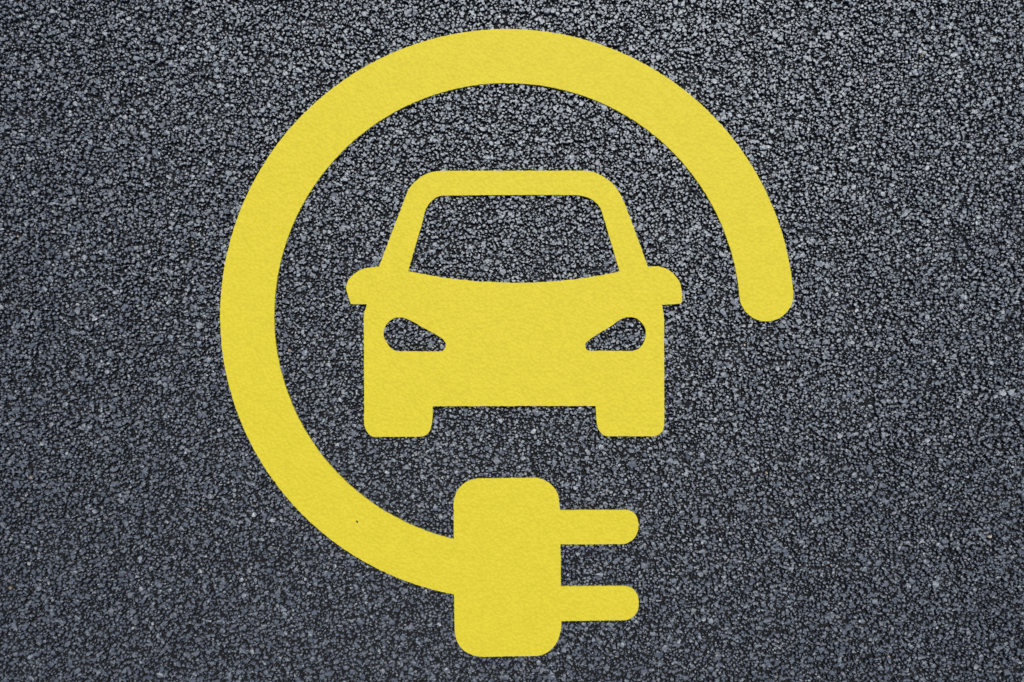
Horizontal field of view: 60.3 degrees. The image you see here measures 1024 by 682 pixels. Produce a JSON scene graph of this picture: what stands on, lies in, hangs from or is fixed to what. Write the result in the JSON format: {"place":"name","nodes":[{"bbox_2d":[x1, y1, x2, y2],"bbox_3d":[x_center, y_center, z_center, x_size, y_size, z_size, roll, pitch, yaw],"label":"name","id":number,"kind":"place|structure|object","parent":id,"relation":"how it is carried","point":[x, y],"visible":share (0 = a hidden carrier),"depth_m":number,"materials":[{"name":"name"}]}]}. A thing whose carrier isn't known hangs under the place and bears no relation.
{"place":"outdoors","nodes":[
{"label":"outdoors","id":0,"kind":"place"},
{"bbox_2d":[0,0,1023,681],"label":"asphalt road","id":1,"kind":"structure","parent":0,"point":[820,478],"depth_m":1.30,"materials":[{"name":"stone"}]},
{"bbox_2d":[220,29,792,656],"bbox_3d":[-0.043,-0.029,1.294,0.786,0.004,0.888,27,90,0],"label":"painted charging cable","id":2,"kind":"object","parent":1,"relation":"on","point":[494,565],"visible":1,"depth_m":1.29,"materials":[{"name":"yellow paint"}]},
{"bbox_2d":[346,170,681,436],"bbox_3d":[0.003,-0.055,1.294,0.493,0.004,0.391,0,90,0],"label":"painted car symbol","id":3,"kind":"object","parent":1,"relation":"on","point":[515,344],"visible":1,"depth_m":1.29,"materials":[{"name":"yellow paint"}]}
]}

